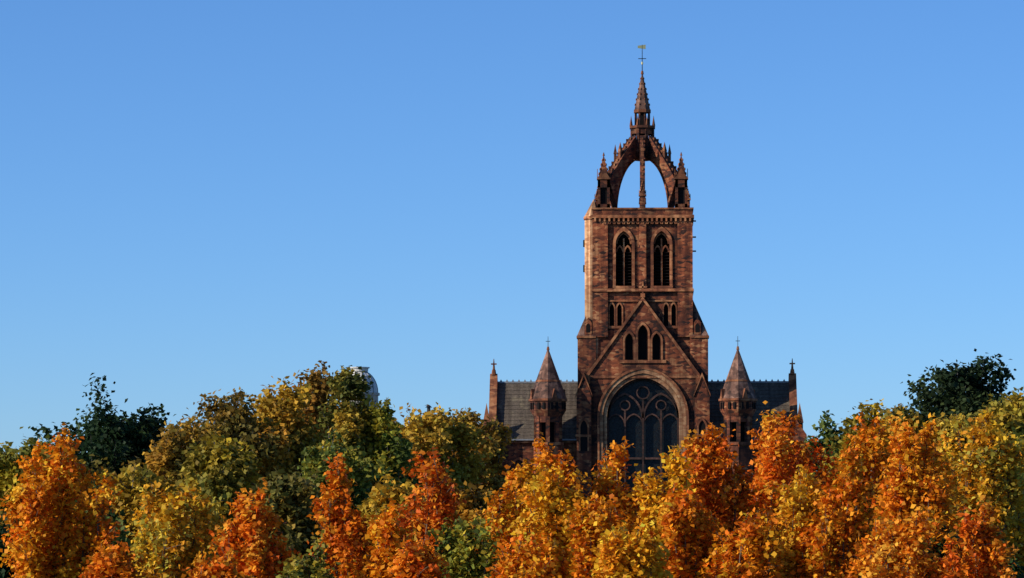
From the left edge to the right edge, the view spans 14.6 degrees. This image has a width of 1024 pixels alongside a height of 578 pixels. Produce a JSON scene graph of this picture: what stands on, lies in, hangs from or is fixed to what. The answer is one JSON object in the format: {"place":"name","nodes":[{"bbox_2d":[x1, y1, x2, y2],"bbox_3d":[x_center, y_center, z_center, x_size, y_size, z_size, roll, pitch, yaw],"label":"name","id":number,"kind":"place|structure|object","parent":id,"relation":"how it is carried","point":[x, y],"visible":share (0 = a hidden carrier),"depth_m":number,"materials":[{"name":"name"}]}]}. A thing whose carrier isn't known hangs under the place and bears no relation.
{"place":"outdoors","nodes":[
{"label":"outdoors","id":0,"kind":"place"},
{"bbox_2d":[0,0,1023,453],"label":"sky","id":1,"kind":"structure","parent":0,"point":[197,197],"materials":[{"name":"blue"}]},
{"bbox_2d":[481,45,806,523],"bbox_3d":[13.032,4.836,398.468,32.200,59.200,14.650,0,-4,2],"label":"church","id":2,"kind":"structure","parent":0,"point":[646,387],"depth_m":395.57,"materials":[{"name":"red stone"}]},
{"label":"ground","id":3,"kind":"structure","parent":0,"visible":0},
{"bbox_2d":[0,427,73,524],"bbox_3d":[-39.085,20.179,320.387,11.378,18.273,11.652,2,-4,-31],"label":"hill tree","id":4,"kind":"object","parent":3,"relation":"on","point":[10,469],"visible":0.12,"depth_m":319.64,"materials":[{"name":"green plant"}]},
{"bbox_2d":[0,512,82,577],"bbox_3d":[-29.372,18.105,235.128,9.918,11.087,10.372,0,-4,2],"label":"tree","id":5,"kind":"object","parent":3,"relation":"on","point":[5,570],"visible":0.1,"depth_m":233.84,"materials":[{"name":"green plant"}]},
{"bbox_2d":[0,442,116,527],"bbox_3d":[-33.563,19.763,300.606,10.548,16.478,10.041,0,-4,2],"label":"hill tree","id":6,"kind":"object","parent":3,"relation":"on","point":[98,461],"visible":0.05,"depth_m":299.87,"materials":[{"name":"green plant"}]},
{"bbox_2d":[0,423,126,577],"bbox_3d":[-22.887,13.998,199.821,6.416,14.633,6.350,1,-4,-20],"label":"tree","id":7,"kind":"object","parent":3,"relation":"on","point":[41,547],"visible":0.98,"depth_m":199.24,"materials":[{"name":"orange plant"}]},
{"bbox_2d":[45,481,136,570],"bbox_3d":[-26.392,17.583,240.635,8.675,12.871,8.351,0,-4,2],"label":"tree","id":8,"kind":"object","parent":3,"relation":"on","point":[122,534],"visible":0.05,"depth_m":239.77,"materials":[{"name":"green plant"}]},
{"bbox_2d":[28,373,195,478],"bbox_3d":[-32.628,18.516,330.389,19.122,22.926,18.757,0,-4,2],"label":"hill tree","id":9,"kind":"object","parent":3,"relation":"on","point":[115,440],"visible":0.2,"depth_m":327.74,"materials":[{"name":"green plant"}]},
{"bbox_2d":[78,540,148,577],"bbox_3d":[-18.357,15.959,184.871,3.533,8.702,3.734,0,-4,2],"label":"tree","id":10,"kind":"object","parent":3,"relation":"on","point":[117,562],"visible":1,"depth_m":184.76,"materials":[{"name":"orange plant"}]},
{"bbox_2d":[107,456,185,570],"bbox_3d":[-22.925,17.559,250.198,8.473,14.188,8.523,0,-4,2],"label":"tree","id":11,"kind":"object","parent":3,"relation":"on","point":[127,484],"visible":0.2,"depth_m":248.60,"materials":[{"name":"green plant"}]},
{"bbox_2d":[120,408,229,501],"bbox_3d":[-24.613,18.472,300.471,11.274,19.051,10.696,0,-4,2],"label":"hill tree","id":12,"kind":"object","parent":3,"relation":"on","point":[173,443],"visible":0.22,"depth_m":298.82,"materials":[{"name":"yellow plant"}]},
{"bbox_2d":[125,481,226,577],"bbox_3d":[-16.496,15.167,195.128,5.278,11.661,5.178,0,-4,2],"label":"tree","id":13,"kind":"object","parent":3,"relation":"on","point":[175,557],"visible":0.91,"depth_m":194.68,"materials":[{"name":"yellow plant"}]},
{"bbox_2d":[156,428,263,561],"bbox_3d":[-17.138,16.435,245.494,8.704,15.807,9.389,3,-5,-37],"label":"tree","id":14,"kind":"object","parent":3,"relation":"on","point":[219,470],"visible":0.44,"depth_m":243.59,"materials":[{"name":"green plant"}]},
{"bbox_2d":[181,548,253,577],"bbox_3d":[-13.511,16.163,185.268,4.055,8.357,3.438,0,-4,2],"label":"tree","id":15,"kind":"object","parent":3,"relation":"on","point":[223,569],"visible":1,"depth_m":184.92,"materials":[{"name":"orange plant"}]},
{"bbox_2d":[185,387,302,486],"bbox_3d":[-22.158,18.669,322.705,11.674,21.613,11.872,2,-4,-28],"label":"hill tree","id":16,"kind":"object","parent":3,"relation":"on","point":[234,420],"visible":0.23,"depth_m":321.69,"materials":[{"name":"green plant"}]},
{"bbox_2d":[207,477,302,577],"bbox_3d":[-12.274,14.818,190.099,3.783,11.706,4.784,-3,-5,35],"label":"tree","id":17,"kind":"object","parent":3,"relation":"on","point":[257,555],"visible":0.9,"depth_m":189.69,"materials":[{"name":"orange plant"}]},
{"bbox_2d":[214,465,331,577],"bbox_3d":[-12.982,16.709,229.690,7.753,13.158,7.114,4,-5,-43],"label":"tree","id":18,"kind":"object","parent":3,"relation":"on","point":[291,504],"visible":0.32,"depth_m":228.28,"materials":[{"name":"green plant"}]},
{"bbox_2d":[247,376,327,486],"bbox_3d":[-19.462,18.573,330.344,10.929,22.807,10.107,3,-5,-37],"label":"hill tree","id":19,"kind":"object","parent":3,"relation":"on","point":[286,405],"visible":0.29,"depth_m":328.67,"materials":[{"name":"yellow plant"}]},
{"bbox_2d":[274,530,340,577],"bbox_3d":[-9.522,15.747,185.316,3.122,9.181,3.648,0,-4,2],"label":"tree","id":20,"kind":"object","parent":3,"relation":"on","point":[315,568],"visible":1,"depth_m":185.24,"materials":[{"name":"green plant"}]},
{"bbox_2d":[291,360,342,448],"bbox_3d":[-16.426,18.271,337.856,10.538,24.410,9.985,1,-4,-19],"label":"hill tree","id":21,"kind":"object","parent":3,"relation":"on","point":[316,379],"visible":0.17,"depth_m":337.03,"materials":[{"name":"green plant"}]},
{"bbox_2d":[306,451,376,577],"bbox_3d":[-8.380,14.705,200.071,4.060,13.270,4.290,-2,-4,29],"label":"tree","id":22,"kind":"object","parent":3,"relation":"on","point":[343,539],"visible":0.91,"depth_m":199.95,"materials":[{"name":"orange plant"}]},
{"bbox_2d":[297,428,390,526],"bbox_3d":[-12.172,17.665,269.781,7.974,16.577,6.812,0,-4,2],"label":"tree","id":23,"kind":"object","parent":3,"relation":"on","point":[316,455],"visible":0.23,"depth_m":269.12,"materials":[{"name":"green plant"}]},
{"bbox_2d":[314,365,384,571],"bbox_3d":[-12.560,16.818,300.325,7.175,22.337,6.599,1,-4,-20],"label":"tree","id":24,"kind":"object","parent":3,"relation":"on","point":[348,417],"visible":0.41,"depth_m":300.06,"materials":[{"name":"green plant"}]},
{"bbox_2d":[361,498,409,577],"bbox_3d":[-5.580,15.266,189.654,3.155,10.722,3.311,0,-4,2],"label":"tree","id":25,"kind":"object","parent":3,"relation":"on","point":[385,532],"visible":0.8,"depth_m":189.22,"materials":[{"name":"orange plant"}]},
{"bbox_2d":[351,468,426,570],"bbox_3d":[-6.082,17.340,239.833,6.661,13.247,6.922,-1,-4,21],"label":"tree","id":26,"kind":"object","parent":3,"relation":"on","point":[368,507],"visible":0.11,"depth_m":239.41,"materials":[{"name":"yellow plant"}]},
{"bbox_2d":[361,398,420,498],"bbox_3d":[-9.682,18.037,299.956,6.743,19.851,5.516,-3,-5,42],"label":"tree","id":27,"kind":"object","parent":3,"relation":"on","point":[391,451],"visible":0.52,"depth_m":299.17,"materials":[{"name":"green plant"}]},
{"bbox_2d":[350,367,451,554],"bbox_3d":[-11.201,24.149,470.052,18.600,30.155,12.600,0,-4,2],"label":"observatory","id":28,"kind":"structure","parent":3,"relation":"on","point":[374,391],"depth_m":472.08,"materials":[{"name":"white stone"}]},
{"bbox_2d":[384,538,450,577],"bbox_3d":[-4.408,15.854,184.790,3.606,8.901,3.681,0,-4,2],"label":"tree","id":29,"kind":"object","parent":3,"relation":"on","point":[409,563],"visible":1,"depth_m":185.03,"materials":[{"name":"orange plant"}]},
{"bbox_2d":[395,447,466,565],"bbox_3d":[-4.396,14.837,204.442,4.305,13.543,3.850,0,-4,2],"label":"tree","id":30,"kind":"object","parent":3,"relation":"on","point":[436,510],"visible":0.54,"depth_m":204.54,"materials":[{"name":"orange plant"}]},
{"bbox_2d":[393,402,500,503],"bbox_3d":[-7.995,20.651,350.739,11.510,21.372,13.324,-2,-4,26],"label":"hill tree","id":31,"kind":"object","parent":3,"relation":"on","point":[425,433],"visible":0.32,"depth_m":348.44,"materials":[{"name":"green plant"}]},
{"bbox_2d":[406,473,505,577],"bbox_3d":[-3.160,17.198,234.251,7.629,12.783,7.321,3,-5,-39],"label":"tree","id":32,"kind":"object","parent":3,"relation":"on","point":[474,506],"visible":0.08,"depth_m":234.14,"materials":[{"name":"green plant"}]},
{"bbox_2d":[427,516,505,577],"bbox_3d":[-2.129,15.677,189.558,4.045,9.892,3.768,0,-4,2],"label":"tree","id":33,"kind":"object","parent":3,"relation":"on","point":[462,542],"visible":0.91,"depth_m":189.43,"materials":[{"name":"green plant"}]},
{"bbox_2d":[451,407,516,520],"bbox_3d":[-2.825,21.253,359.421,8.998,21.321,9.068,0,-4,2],"label":"hill tree","id":34,"kind":"object","parent":3,"relation":"on","point":[497,482],"visible":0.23,"depth_m":359.09,"materials":[{"name":"green plant"}]},
{"bbox_2d":[471,459,547,577],"bbox_3d":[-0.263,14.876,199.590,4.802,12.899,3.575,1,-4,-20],"label":"tree","id":35,"kind":"object","parent":3,"relation":"on","point":[508,505],"visible":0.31,"depth_m":199.39,"materials":[{"name":"orange plant"}]},
{"bbox_2d":[484,527,577,577],"bbox_3d":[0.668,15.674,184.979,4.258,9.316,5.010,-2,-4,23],"label":"tree","id":36,"kind":"object","parent":3,"relation":"on","point":[548,564],"visible":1,"depth_m":184.81,"materials":[{"name":"orange plant"}]},
{"bbox_2d":[507,466,599,577],"bbox_3d":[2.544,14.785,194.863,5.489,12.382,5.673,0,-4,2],"label":"tree","id":37,"kind":"object","parent":3,"relation":"on","point":[544,498],"visible":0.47,"depth_m":194.25,"materials":[{"name":"yellow plant"}]},
{"bbox_2d":[530,431,590,543],"bbox_3d":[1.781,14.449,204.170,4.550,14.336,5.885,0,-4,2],"label":"tree","id":38,"kind":"object","parent":3,"relation":"on","point":[570,480],"visible":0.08,"depth_m":203.34,"materials":[{"name":"orange plant"}]},
{"bbox_2d":[562,490,647,577],"bbox_3d":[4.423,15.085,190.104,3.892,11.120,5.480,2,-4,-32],"label":"tree","id":39,"kind":"object","parent":3,"relation":"on","point":[587,526],"visible":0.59,"depth_m":190.04,"materials":[{"name":"orange plant"}]},
{"bbox_2d":[585,436,653,537],"bbox_3d":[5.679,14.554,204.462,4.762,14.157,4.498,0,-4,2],"label":"tree","id":40,"kind":"object","parent":3,"relation":"on","point":[610,482],"visible":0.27,"depth_m":204.80,"materials":[{"name":"orange plant"}]},
{"bbox_2d":[582,522,672,577],"bbox_3d":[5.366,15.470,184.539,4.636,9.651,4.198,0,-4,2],"label":"tree","id":41,"kind":"object","parent":3,"relation":"on","point":[620,552],"visible":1,"depth_m":183.92,"materials":[{"name":"yellow plant"}]},
{"bbox_2d":[626,443,710,569],"bbox_3d":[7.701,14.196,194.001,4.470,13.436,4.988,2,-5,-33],"label":"tree","id":42,"kind":"object","parent":3,"relation":"on","point":[651,496],"visible":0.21,"depth_m":193.49,"materials":[{"name":"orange plant"}]},
{"bbox_2d":[649,482,734,577],"bbox_3d":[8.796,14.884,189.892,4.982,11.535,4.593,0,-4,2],"label":"tree","id":43,"kind":"object","parent":3,"relation":"on","point":[681,533],"visible":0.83,"depth_m":189.35,"materials":[{"name":"orange plant"}]},
{"bbox_2d":[680,422,764,572],"bbox_3d":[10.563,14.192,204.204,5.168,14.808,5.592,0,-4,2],"label":"tree","id":44,"kind":"object","parent":3,"relation":"on","point":[719,497],"visible":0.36,"depth_m":204.21,"materials":[{"name":"orange plant"}]},
{"bbox_2d":[695,507,789,577],"bbox_3d":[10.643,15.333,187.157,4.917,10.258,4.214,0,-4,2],"label":"tree","id":45,"kind":"object","parent":3,"relation":"on","point":[759,554],"visible":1,"depth_m":186.45,"materials":[{"name":"orange plant"}]},
{"bbox_2d":[729,401,809,575],"bbox_3d":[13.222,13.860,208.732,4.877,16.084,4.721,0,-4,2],"label":"tree","id":46,"kind":"object","parent":3,"relation":"on","point":[769,473],"visible":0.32,"depth_m":208.34,"materials":[{"name":"orange plant"}]},
{"bbox_2d":[745,410,841,516],"bbox_3d":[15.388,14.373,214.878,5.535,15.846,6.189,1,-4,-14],"label":"tree","id":47,"kind":"object","parent":3,"relation":"on","point":[805,451],"visible":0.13,"depth_m":214.72,"materials":[{"name":"orange plant"}]},
{"bbox_2d":[769,464,836,577],"bbox_3d":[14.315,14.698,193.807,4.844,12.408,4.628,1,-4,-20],"label":"tree","id":48,"kind":"object","parent":3,"relation":"on","point":[799,498],"visible":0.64,"depth_m":192.74,"materials":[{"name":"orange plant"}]},
{"bbox_2d":[800,410,847,478],"bbox_3d":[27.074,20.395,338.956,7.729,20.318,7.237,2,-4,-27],"label":"hill tree","id":49,"kind":"object","parent":3,"relation":"on","point":[828,428],"visible":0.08,"depth_m":338.31,"materials":[{"name":"green plant"}]},
{"bbox_2d":[778,443,880,577],"bbox_3d":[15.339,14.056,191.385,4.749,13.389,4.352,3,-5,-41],"label":"tree","id":50,"kind":"object","parent":3,"relation":"on","point":[847,522],"visible":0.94,"depth_m":191.22,"materials":[{"name":"orange plant"}]},
{"bbox_2d":[822,398,886,500],"bbox_3d":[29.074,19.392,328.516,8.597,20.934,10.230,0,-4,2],"label":"hill tree","id":51,"kind":"object","parent":3,"relation":"on","point":[870,415],"visible":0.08,"depth_m":327.88,"materials":[{"name":"yellow plant"}]},
{"bbox_2d":[827,411,924,565],"bbox_3d":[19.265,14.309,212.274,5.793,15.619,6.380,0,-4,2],"label":"tree","id":52,"kind":"object","parent":3,"relation":"on","point":[869,443],"visible":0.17,"depth_m":211.38,"materials":[{"name":"orange plant"}]},
{"bbox_2d":[842,504,942,577],"bbox_3d":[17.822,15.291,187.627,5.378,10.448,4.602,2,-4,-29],"label":"tree","id":53,"kind":"object","parent":3,"relation":"on","point":[884,552],"visible":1,"depth_m":187.17,"materials":[{"name":"orange plant"}]},
{"bbox_2d":[880,402,924,475],"bbox_3d":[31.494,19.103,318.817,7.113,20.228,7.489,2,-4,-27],"label":"hill tree","id":54,"kind":"object","parent":3,"relation":"on","point":[903,409],"visible":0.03,"depth_m":318.69,"materials":[{"name":"yellow plant"}]},
{"bbox_2d":[863,413,958,577],"bbox_3d":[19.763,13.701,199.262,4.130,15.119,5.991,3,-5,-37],"label":"tree","id":55,"kind":"object","parent":3,"relation":"on","point":[902,493],"visible":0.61,"depth_m":198.76,"materials":[{"name":"orange plant"}]},
{"bbox_2d":[874,410,965,537],"bbox_3d":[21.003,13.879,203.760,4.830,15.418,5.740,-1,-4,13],"label":"tree","id":56,"kind":"object","parent":3,"relation":"on","point":[898,429],"visible":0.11,"depth_m":202.92,"materials":[{"name":"orange plant"}]},
{"bbox_2d":[923,412,970,484],"bbox_3d":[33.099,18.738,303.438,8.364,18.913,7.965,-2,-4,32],"label":"hill tree","id":57,"kind":"object","parent":3,"relation":"on","point":[939,419],"visible":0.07,"depth_m":302.62,"materials":[{"name":"plant"}]},
{"bbox_2d":[901,349,1023,442],"bbox_3d":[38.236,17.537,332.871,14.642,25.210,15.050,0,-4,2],"label":"hill tree","id":58,"kind":"object","parent":3,"relation":"on","point":[965,390],"visible":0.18,"depth_m":333.02,"materials":[{"name":"green plant"}]},
{"bbox_2d":[928,495,1018,577],"bbox_3d":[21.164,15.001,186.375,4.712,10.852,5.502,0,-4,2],"label":"tree","id":59,"kind":"object","parent":3,"relation":"on","point":[984,549],"visible":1,"depth_m":185.60,"materials":[{"name":"orange plant"}]},
{"bbox_2d":[923,521,1023,577],"bbox_3d":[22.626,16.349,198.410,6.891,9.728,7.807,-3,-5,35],"label":"tree","id":60,"kind":"object","parent":3,"relation":"on","point":[1016,567],"visible":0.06,"depth_m":197.38,"materials":[{"name":"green plant"}]},
{"bbox_2d":[935,407,1023,573],"bbox_3d":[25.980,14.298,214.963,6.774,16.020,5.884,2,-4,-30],"label":"tree","id":61,"kind":"object","parent":3,"relation":"on","point":[957,433],"visible":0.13,"depth_m":214.68,"materials":[{"name":"yellow plant"}]},
{"bbox_2d":[950,416,1023,572],"bbox_3d":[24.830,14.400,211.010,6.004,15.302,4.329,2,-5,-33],"label":"tree","id":62,"kind":"object","parent":3,"relation":"on","point":[985,459],"visible":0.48,"depth_m":210.58,"materials":[{"name":"yellow plant"}]},
{"bbox_2d":[960,387,1023,480],"bbox_3d":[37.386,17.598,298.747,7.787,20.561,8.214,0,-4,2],"label":"hill tree","id":63,"kind":"object","parent":3,"relation":"on","point":[1010,411],"visible":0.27,"depth_m":298.27,"materials":[{"name":"yellow plant"}]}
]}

